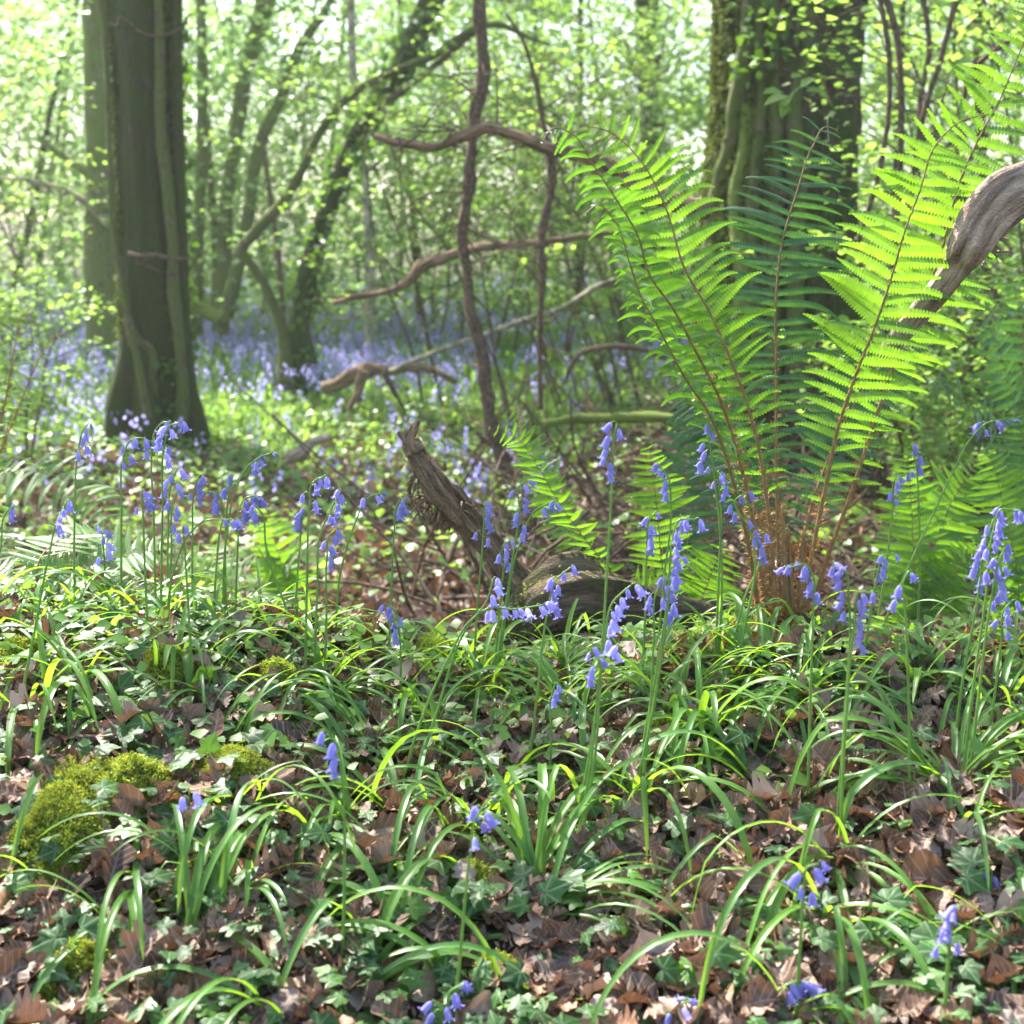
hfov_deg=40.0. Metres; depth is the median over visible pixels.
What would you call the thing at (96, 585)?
bluebell leaf tuft
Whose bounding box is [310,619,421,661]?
bluebell leaf tuft
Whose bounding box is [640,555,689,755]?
bluebell
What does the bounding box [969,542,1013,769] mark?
bluebell
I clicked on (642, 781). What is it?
bluebell leaf tuft
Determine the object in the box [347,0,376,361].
birch tree
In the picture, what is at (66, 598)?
bluebell leaf tuft
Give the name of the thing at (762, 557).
bluebell
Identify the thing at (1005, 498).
male fern
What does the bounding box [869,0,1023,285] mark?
hazel sapling
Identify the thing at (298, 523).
bluebell
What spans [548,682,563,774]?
bluebell
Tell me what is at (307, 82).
slender tree
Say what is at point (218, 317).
mossy log
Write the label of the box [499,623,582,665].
bluebell leaf tuft
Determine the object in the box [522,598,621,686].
bluebell leaf tuft
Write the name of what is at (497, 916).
fallen twig
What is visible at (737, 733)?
ivy vine
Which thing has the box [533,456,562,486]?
bluebell
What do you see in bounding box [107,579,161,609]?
bluebell leaf tuft
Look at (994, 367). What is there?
male fern
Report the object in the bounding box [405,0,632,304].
hazel sapling
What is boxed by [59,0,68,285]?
slender tree
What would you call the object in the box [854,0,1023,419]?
hazel sapling
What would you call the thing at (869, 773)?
bluebell leaf tuft
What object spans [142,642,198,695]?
moss cushion
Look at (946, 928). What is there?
bluebell
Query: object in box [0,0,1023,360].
distant woodland foliage
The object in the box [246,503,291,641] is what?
bluebell
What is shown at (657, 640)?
bluebell leaf tuft
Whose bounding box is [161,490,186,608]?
bluebell
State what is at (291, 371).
bluebell
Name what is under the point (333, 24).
sky
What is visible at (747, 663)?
bluebell leaf tuft
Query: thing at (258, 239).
slender tree
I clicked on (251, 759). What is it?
moss cushion
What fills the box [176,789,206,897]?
bluebell
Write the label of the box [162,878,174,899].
dead leaf
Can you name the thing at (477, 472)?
bluebell
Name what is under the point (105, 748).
ivy vine
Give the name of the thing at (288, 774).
dead leaf
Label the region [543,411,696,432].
mossy log
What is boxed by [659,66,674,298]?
slender tree
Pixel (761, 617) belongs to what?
bluebell leaf tuft
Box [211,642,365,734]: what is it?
bluebell leaf tuft
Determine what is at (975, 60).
slender tree
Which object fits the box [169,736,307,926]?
bluebell leaf tuft
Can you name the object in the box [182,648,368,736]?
bluebell leaf tuft
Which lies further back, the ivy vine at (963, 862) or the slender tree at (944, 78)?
the slender tree at (944, 78)
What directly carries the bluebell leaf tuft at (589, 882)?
on the ground at (760, 753)
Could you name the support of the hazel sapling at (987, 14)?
on the ground at (760, 753)
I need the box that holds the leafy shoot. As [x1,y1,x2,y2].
[763,77,827,117]
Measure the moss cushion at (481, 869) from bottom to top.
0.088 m
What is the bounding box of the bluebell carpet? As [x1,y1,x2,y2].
[0,274,1022,529]
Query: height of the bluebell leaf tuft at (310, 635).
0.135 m
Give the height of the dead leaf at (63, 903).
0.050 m
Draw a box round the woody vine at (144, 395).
[98,0,152,419]
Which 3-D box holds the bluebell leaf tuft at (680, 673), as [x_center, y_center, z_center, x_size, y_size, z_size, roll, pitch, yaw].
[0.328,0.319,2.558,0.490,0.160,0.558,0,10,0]
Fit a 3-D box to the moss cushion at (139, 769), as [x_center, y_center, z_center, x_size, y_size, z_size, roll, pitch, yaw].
[-0.621,0.435,2.195,0.305,0.136,0.211,0,10,0]
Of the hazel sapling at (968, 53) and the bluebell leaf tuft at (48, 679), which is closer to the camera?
the bluebell leaf tuft at (48, 679)
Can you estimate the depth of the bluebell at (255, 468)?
2.84 m
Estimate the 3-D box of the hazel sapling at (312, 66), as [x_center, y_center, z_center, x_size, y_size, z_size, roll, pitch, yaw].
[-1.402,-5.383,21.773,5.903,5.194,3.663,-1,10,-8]
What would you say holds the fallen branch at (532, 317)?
on the fallen branch at (359, 375)
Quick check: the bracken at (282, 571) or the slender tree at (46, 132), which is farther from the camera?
the slender tree at (46, 132)
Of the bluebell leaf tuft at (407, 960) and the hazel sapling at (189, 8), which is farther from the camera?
the hazel sapling at (189, 8)
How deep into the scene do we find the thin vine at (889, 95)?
6.36 m
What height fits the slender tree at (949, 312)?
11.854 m
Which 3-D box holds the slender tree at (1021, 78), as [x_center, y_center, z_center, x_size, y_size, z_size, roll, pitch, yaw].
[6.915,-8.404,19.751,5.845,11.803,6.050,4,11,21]
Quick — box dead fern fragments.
[349,618,1023,735]
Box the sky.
[0,0,1023,219]
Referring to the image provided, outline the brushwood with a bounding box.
[224,310,1022,631]
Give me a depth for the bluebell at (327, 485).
2.59 m
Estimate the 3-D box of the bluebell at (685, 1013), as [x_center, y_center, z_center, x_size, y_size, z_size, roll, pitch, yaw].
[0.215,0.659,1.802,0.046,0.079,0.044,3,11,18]
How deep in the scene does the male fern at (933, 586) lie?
3.54 m
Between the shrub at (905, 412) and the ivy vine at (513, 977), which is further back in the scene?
the shrub at (905, 412)
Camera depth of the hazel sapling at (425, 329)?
11.40 m
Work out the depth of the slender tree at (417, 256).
21.55 m
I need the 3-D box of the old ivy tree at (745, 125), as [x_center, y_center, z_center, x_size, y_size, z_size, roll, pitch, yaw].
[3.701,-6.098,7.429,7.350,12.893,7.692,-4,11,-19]
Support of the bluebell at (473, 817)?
on the ground at (760, 753)
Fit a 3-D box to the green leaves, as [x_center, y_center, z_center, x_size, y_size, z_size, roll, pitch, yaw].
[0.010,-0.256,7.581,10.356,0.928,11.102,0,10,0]
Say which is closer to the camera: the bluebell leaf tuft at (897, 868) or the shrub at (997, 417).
the bluebell leaf tuft at (897, 868)
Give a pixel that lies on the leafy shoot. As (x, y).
(784, 107)
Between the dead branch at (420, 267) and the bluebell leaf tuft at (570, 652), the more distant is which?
the dead branch at (420, 267)
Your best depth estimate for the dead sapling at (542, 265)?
8.31 m
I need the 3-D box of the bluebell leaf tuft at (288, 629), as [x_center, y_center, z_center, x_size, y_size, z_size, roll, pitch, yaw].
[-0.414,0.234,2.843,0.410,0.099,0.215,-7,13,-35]
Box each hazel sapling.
[0,0,85,290]
[0,0,92,391]
[0,10,85,319]
[0,12,219,365]
[0,31,85,338]
[0,65,83,238]
[3,0,409,304]
[24,0,303,215]
[182,0,431,330]
[185,0,414,328]
[187,0,616,411]
[193,0,582,330]
[194,0,507,306]
[220,0,535,314]
[220,0,604,327]
[242,0,677,427]
[270,17,509,295]
[339,0,593,342]
[348,0,708,356]
[355,0,707,360]
[357,0,700,409]
[385,0,712,362]
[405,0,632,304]
[419,0,706,412]
[428,0,702,321]
[442,0,944,372]
[482,0,711,374]
[665,0,1023,404]
[720,0,1023,507]
[722,0,1023,456]
[792,0,1023,458]
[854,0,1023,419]
[858,0,1023,395]
[866,0,1023,318]
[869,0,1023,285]
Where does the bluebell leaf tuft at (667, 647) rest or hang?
on the ground at (760, 753)
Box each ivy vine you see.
[11,742,128,819]
[16,832,85,862]
[18,612,134,672]
[26,908,98,956]
[147,827,217,860]
[232,916,419,992]
[236,802,333,858]
[325,738,394,769]
[354,858,505,920]
[418,950,529,998]
[421,710,511,746]
[426,769,537,801]
[456,866,585,917]
[698,940,793,976]
[719,725,756,746]
[735,801,762,831]
[805,884,918,942]
[879,916,1023,985]
[947,846,1018,894]
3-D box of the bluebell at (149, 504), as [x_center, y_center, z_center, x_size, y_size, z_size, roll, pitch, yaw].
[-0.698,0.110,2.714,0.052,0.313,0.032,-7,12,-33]
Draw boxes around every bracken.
[0,424,131,570]
[0,515,166,600]
[166,542,254,597]
[242,508,317,604]
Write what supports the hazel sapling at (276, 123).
on the ground at (760, 753)
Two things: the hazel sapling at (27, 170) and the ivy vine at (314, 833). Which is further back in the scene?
the hazel sapling at (27, 170)
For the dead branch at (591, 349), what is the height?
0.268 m
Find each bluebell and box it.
[0,503,16,554]
[17,500,75,713]
[73,422,93,603]
[93,524,117,574]
[119,437,160,608]
[132,490,159,620]
[142,420,171,609]
[151,420,191,612]
[157,468,190,587]
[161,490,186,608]
[165,517,244,625]
[172,524,194,701]
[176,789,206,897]
[188,474,207,606]
[202,489,223,605]
[218,473,233,613]
[222,451,278,617]
[234,494,268,611]
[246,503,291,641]
[270,360,276,382]
[280,363,297,400]
[292,507,305,631]
[297,475,333,672]
[298,362,312,400]
[309,357,327,398]
[310,362,322,396]
[313,488,346,671]
[313,730,345,953]
[318,529,345,679]
[321,364,333,381]
[325,347,338,379]
[328,359,342,392]
[332,353,344,369]
[334,342,346,366]
[335,491,386,633]
[339,352,359,369]
[376,603,403,693]
[378,347,392,364]
[387,494,410,666]
[390,345,402,363]
[402,601,558,777]
[418,999,454,1023]
[424,576,506,748]
[430,433,458,482]
[446,981,473,1011]
[449,480,478,558]
[452,795,500,1016]
[465,460,483,499]
[466,460,494,505]
[471,500,494,688]
[493,539,517,665]
[495,479,537,682]
[496,499,564,685]
[508,441,518,469]
[528,564,579,762]
[532,449,550,526]
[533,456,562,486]
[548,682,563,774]
[574,421,625,833]
[577,645,609,832]
[582,644,624,824]
[583,583,649,798]
[633,516,707,801]
[638,511,661,675]
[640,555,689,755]
[642,576,674,775]
[649,462,671,634]
[661,995,697,1023]
[693,461,730,661]
[695,423,722,660]
[724,490,761,658]
[729,532,772,661]
[774,561,823,802]
[777,980,825,1006]
[783,860,831,1017]
[825,561,850,833]
[839,590,876,831]
[862,552,901,662]
[875,470,915,631]
[882,418,1021,625]
[885,571,918,783]
[911,442,925,619]
[929,903,963,1010]
[955,518,1007,727]
[963,505,1023,756]
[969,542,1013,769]
[983,869,1001,890]
[988,599,1023,726]
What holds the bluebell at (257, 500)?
on the ground at (760, 753)
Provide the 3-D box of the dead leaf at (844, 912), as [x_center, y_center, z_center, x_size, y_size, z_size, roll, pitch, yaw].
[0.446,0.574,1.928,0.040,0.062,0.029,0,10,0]
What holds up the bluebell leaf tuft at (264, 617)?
on the ground at (760, 753)
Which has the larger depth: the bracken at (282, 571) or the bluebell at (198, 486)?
the bracken at (282, 571)
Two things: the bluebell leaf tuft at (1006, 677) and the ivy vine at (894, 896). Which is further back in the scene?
the bluebell leaf tuft at (1006, 677)
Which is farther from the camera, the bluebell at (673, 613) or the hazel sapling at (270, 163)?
the hazel sapling at (270, 163)
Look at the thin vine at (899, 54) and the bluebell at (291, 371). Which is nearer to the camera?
the thin vine at (899, 54)
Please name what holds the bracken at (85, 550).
on the ground at (760, 753)
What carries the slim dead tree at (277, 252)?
on the ground at (760, 753)
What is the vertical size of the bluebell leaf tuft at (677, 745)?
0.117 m
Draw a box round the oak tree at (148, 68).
[99,0,213,453]
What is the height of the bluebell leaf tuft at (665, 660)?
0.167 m
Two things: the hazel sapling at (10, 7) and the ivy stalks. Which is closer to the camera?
the ivy stalks
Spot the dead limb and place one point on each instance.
(456, 509)
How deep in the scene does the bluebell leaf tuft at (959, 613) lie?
2.85 m
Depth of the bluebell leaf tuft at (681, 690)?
2.56 m
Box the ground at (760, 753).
[0,219,1023,1023]
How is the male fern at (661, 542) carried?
on the ground at (760, 753)
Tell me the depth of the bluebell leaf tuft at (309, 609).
2.95 m
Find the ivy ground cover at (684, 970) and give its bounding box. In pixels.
[0,578,1023,1023]
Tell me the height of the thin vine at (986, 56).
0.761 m
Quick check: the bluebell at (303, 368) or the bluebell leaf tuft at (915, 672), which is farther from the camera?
the bluebell at (303, 368)
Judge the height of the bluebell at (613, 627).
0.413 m
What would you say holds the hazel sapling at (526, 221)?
on the ground at (760, 753)
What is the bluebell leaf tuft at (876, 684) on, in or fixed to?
on the ground at (760, 753)
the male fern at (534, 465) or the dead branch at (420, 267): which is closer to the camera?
the male fern at (534, 465)
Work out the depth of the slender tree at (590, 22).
26.80 m
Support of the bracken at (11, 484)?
on the ground at (760, 753)
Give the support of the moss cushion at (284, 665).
on the ground at (760, 753)
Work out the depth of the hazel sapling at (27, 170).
15.30 m
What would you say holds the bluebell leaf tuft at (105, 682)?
on the ground at (760, 753)
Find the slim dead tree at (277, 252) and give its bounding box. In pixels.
[260,128,286,329]
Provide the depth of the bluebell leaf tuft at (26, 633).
2.52 m
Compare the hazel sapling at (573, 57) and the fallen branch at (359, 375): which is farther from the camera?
the hazel sapling at (573, 57)
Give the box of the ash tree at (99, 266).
[0,0,119,369]
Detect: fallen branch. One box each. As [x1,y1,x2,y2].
[149,483,217,494]
[321,362,456,412]
[389,271,638,373]
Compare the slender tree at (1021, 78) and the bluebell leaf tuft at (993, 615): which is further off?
the slender tree at (1021, 78)
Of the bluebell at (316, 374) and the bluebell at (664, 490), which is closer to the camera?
the bluebell at (664, 490)
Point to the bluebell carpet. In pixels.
(504, 352)
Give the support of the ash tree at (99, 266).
on the ground at (760, 753)
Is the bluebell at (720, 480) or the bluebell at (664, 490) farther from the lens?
the bluebell at (664, 490)
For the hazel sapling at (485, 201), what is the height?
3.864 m
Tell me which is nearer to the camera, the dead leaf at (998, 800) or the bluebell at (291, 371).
the dead leaf at (998, 800)
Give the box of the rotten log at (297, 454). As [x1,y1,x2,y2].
[284,434,330,464]
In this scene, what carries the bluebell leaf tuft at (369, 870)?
on the ground at (760, 753)
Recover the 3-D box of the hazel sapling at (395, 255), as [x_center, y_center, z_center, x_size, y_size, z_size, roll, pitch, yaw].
[-2.790,-6.764,27.248,5.257,5.608,4.843,7,12,32]
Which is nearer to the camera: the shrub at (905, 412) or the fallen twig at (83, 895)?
the fallen twig at (83, 895)
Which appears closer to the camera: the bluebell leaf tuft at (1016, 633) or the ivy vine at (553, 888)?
the ivy vine at (553, 888)
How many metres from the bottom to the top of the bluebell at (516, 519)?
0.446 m
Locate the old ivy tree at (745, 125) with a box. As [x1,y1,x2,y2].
[673,0,886,460]
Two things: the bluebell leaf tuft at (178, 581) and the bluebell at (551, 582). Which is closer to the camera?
the bluebell at (551, 582)
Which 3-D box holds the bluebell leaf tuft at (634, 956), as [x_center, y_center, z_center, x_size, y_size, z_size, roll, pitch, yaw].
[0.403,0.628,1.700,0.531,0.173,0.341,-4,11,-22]
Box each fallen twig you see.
[27,867,155,922]
[493,912,512,946]
[505,911,579,944]
[524,913,527,959]
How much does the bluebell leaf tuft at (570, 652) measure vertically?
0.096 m
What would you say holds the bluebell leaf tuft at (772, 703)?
on the ground at (760, 753)
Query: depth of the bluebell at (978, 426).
2.72 m
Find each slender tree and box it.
[9,0,79,322]
[35,1,79,314]
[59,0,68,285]
[214,0,262,265]
[293,0,316,258]
[319,2,346,308]
[344,89,350,284]
[390,5,405,282]
[397,0,422,324]
[441,4,447,294]
[515,9,537,298]
[530,0,560,315]
[575,0,583,329]
[587,0,616,291]
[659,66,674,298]
[883,0,905,335]
[925,5,951,324]
[941,0,962,332]
[968,0,989,373]
[1007,52,1023,298]
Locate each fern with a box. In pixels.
[0,264,68,518]
[488,409,635,581]
[540,0,1023,639]
[623,407,748,620]
[864,447,988,628]
[895,351,966,548]
[921,255,1023,607]
[959,408,1023,620]
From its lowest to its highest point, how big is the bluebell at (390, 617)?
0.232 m
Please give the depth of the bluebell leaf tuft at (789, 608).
2.82 m
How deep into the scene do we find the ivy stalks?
2.20 m
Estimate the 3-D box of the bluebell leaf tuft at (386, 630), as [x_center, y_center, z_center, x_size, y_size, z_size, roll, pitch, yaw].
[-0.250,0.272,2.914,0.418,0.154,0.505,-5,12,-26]
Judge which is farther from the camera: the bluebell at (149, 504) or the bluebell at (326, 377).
the bluebell at (326, 377)
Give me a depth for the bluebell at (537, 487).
7.47 m
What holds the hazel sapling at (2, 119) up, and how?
on the ground at (760, 753)
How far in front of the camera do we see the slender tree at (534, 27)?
23.15 m
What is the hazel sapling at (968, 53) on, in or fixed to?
on the ground at (760, 753)
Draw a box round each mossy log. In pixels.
[189,292,229,326]
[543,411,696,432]
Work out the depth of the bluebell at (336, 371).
12.21 m
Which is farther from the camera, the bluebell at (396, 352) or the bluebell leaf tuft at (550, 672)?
the bluebell at (396, 352)
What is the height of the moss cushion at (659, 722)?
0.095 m
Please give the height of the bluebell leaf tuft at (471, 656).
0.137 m
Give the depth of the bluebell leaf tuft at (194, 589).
2.83 m
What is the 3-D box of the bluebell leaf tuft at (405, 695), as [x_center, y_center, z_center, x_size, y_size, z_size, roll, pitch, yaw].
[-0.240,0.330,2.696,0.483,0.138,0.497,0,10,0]
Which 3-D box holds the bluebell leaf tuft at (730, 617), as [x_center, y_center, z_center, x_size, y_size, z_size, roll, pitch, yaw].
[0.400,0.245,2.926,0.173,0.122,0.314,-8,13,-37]
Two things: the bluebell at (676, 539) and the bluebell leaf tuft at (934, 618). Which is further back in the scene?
the bluebell leaf tuft at (934, 618)
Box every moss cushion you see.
[0,634,46,677]
[5,779,114,898]
[38,934,112,1002]
[39,750,187,827]
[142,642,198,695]
[188,742,279,794]
[242,655,315,699]
[393,758,411,783]
[408,632,493,671]
[440,857,498,886]
[457,682,479,711]
[465,948,517,997]
[636,712,681,741]
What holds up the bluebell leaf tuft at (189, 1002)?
on the ground at (760, 753)
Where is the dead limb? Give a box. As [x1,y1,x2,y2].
[397,419,732,646]
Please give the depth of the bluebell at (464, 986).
1.84 m
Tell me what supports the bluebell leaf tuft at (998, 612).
on the ground at (760, 753)
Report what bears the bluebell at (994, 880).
on the ground at (760, 753)
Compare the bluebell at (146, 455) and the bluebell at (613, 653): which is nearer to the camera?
the bluebell at (613, 653)
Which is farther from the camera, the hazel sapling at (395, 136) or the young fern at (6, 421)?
the hazel sapling at (395, 136)
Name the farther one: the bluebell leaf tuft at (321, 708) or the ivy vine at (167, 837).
the bluebell leaf tuft at (321, 708)
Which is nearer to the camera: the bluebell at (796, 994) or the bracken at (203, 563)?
the bluebell at (796, 994)
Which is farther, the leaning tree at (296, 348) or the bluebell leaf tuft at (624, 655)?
the leaning tree at (296, 348)
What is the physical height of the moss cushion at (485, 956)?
0.086 m
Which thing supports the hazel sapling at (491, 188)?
on the ground at (760, 753)
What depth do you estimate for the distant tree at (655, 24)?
21.09 m
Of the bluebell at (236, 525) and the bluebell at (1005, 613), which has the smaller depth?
the bluebell at (1005, 613)
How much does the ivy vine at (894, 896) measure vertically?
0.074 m
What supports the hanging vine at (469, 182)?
on the ground at (760, 753)
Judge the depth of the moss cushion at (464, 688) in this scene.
2.72 m
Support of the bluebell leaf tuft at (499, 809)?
on the ground at (760, 753)
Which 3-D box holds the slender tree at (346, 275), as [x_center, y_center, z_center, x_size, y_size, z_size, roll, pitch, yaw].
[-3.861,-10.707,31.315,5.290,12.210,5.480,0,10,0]
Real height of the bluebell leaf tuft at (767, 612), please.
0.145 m
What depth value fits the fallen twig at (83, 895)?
1.99 m
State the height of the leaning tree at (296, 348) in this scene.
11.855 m
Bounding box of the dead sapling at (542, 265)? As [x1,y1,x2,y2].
[490,12,619,409]
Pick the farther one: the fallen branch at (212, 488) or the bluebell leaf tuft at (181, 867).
the fallen branch at (212, 488)
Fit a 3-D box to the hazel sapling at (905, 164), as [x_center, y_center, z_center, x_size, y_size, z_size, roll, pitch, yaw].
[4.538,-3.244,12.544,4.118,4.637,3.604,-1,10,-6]
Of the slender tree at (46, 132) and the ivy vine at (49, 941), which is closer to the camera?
the ivy vine at (49, 941)
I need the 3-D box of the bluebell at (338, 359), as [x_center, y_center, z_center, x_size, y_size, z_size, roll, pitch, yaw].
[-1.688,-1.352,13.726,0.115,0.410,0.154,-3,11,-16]
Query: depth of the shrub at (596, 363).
12.04 m
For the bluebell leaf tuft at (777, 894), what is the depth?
1.99 m
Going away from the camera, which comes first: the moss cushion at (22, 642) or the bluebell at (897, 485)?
the moss cushion at (22, 642)
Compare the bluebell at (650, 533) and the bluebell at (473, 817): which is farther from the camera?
the bluebell at (650, 533)
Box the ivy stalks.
[0,601,1010,1023]
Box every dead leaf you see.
[0,950,45,990]
[42,894,72,928]
[110,799,135,824]
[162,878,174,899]
[184,956,213,1000]
[256,767,295,792]
[598,665,623,676]
[617,919,675,964]
[742,717,767,743]
[764,806,792,838]
[823,906,852,935]
[901,848,946,885]
[916,835,941,856]
[991,797,1001,804]
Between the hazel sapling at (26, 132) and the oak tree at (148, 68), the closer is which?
the oak tree at (148, 68)
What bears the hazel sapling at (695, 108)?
on the ground at (760, 753)
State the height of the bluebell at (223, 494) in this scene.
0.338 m
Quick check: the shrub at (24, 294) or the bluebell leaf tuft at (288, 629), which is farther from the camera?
the shrub at (24, 294)
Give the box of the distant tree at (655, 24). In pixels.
[635,0,666,330]
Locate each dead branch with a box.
[295,185,625,323]
[374,55,713,219]
[562,343,666,384]
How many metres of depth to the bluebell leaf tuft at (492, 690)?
2.74 m
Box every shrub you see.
[0,230,85,375]
[0,245,117,469]
[500,224,674,410]
[751,224,1023,525]
[781,268,1023,574]
[841,233,1023,528]
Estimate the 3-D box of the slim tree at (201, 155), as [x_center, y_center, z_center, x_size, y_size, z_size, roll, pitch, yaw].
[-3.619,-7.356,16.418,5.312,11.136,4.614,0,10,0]
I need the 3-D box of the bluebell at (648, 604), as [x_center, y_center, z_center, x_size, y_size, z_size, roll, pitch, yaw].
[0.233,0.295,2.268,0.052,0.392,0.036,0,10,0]
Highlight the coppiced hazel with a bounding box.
[206,0,333,351]
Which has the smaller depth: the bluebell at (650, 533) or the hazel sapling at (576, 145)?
the bluebell at (650, 533)
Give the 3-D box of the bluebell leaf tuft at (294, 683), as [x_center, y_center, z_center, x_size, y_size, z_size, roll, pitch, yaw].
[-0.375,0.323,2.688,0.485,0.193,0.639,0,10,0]
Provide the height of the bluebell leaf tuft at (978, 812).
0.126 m
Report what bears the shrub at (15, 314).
on the ground at (760, 753)
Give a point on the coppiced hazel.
(225, 287)
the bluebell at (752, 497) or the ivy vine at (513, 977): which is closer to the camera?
the ivy vine at (513, 977)
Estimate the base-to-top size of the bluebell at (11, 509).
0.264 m
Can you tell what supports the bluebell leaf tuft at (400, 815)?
on the ground at (760, 753)
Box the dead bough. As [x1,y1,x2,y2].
[877,161,1023,361]
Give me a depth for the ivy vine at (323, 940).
1.89 m
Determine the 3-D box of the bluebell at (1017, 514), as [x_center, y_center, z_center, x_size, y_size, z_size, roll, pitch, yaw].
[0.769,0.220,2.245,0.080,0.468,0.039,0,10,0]
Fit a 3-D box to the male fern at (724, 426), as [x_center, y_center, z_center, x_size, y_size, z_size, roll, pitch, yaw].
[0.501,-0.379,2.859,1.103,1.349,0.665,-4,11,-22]
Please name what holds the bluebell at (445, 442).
on the ground at (760, 753)
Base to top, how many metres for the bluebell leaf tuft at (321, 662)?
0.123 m
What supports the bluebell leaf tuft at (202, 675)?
on the ground at (760, 753)
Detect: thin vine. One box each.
[856,0,892,242]
[883,0,904,269]
[907,0,959,210]
[917,0,931,162]
[952,37,1011,211]
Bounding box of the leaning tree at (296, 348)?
[236,0,550,402]
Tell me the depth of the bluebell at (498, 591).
2.35 m
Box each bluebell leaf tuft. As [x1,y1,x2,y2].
[0,607,160,710]
[0,617,180,754]
[0,619,133,776]
[0,747,227,887]
[0,809,251,1023]
[2,578,106,624]
[3,566,54,621]
[14,566,109,611]
[16,567,229,642]
[16,570,117,623]
[38,889,388,1023]
[40,581,150,611]
[44,590,300,751]
[63,636,269,708]
[78,571,235,635]
[87,870,290,1023]
[98,552,190,610]
[101,559,234,607]
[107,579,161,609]
[109,760,393,917]
[110,794,336,952]
[120,568,303,618]
[121,614,308,715]
[130,595,327,708]
[135,661,287,740]
[162,705,465,814]
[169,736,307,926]
[174,669,323,760]
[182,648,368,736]
[189,576,329,626]
[191,598,341,637]
[197,582,303,624]
[209,561,340,610]
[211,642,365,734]
[221,692,517,769]
[230,605,386,659]
[230,616,435,772]
[241,847,531,991]
[257,760,507,882]
[265,735,460,882]
[277,624,406,680]
[281,644,362,722]
[283,804,481,956]
[302,585,383,626]
[304,818,645,1008]
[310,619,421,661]
[312,609,506,676]
[334,645,489,757]
[351,622,480,682]
[359,621,516,709]
[360,615,544,739]
[363,729,730,877]
[392,765,579,875]
[437,675,621,734]
[439,646,742,756]
[453,721,855,959]
[471,653,665,728]
[487,633,600,695]
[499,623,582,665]
[510,613,707,741]
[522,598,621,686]
[542,820,839,977]
[543,619,618,659]
[550,606,669,700]
[553,646,828,814]
[554,717,730,793]
[559,618,623,698]
[560,624,703,697]
[562,645,805,769]
[563,673,663,711]
[569,629,800,765]
[590,930,938,1023]
[601,622,783,711]
[602,678,752,818]
[610,643,830,724]
[627,615,673,635]
[650,593,725,664]
[658,622,788,691]
[658,788,972,952]
[660,592,840,740]
[666,607,751,633]
[673,599,753,631]
[680,600,788,660]
[685,755,1005,1023]
[696,598,853,653]
[696,856,1023,1023]
[699,575,838,652]
[703,687,946,838]
[708,589,755,625]
[708,615,914,760]
[709,651,912,738]
[728,626,914,744]
[772,617,1008,734]
[781,590,875,623]
[827,835,1023,980]
[838,648,935,745]
[846,595,980,631]
[847,621,1023,750]
[851,645,1023,712]
[890,849,1023,993]
[906,754,1023,891]
[908,599,1023,653]
[927,596,1020,658]
[933,609,1023,676]
[935,610,1023,653]
[945,651,1023,697]
[948,686,1023,786]
[968,599,1023,656]
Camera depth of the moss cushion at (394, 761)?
2.45 m
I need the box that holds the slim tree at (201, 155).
[189,0,207,352]
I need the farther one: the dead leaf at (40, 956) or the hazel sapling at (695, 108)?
the hazel sapling at (695, 108)
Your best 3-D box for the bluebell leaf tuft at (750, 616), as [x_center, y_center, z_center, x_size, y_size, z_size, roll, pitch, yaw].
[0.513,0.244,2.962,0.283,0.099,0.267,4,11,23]
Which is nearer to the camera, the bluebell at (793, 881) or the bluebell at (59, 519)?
the bluebell at (793, 881)
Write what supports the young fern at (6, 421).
on the ground at (760, 753)
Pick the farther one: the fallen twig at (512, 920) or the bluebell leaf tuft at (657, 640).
the bluebell leaf tuft at (657, 640)
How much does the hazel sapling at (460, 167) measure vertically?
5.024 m
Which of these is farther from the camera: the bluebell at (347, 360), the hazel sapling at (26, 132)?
the hazel sapling at (26, 132)
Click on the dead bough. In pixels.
(990, 216)
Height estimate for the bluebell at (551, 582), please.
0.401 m
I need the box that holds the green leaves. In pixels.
[0,384,1023,828]
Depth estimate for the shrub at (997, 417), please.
7.75 m
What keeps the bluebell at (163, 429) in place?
on the ground at (760, 753)
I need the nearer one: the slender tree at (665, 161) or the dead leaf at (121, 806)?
the dead leaf at (121, 806)
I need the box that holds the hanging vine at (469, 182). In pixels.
[385,0,556,478]
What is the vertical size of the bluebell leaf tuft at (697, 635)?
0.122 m
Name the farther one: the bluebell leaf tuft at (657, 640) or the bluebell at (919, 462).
the bluebell at (919, 462)
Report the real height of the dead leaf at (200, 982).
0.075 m
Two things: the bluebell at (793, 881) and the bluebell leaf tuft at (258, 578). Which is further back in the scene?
the bluebell leaf tuft at (258, 578)
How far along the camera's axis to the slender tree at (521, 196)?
26.43 m
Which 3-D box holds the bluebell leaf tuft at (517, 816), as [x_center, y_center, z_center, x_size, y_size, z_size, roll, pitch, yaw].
[0.045,0.435,2.284,0.652,0.235,0.444,0,10,0]
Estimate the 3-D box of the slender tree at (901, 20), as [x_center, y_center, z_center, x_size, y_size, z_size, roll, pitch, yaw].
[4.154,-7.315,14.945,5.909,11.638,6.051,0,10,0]
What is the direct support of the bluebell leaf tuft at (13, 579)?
on the ground at (760, 753)
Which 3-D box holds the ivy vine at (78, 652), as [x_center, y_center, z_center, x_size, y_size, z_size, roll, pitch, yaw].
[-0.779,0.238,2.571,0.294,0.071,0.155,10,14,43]

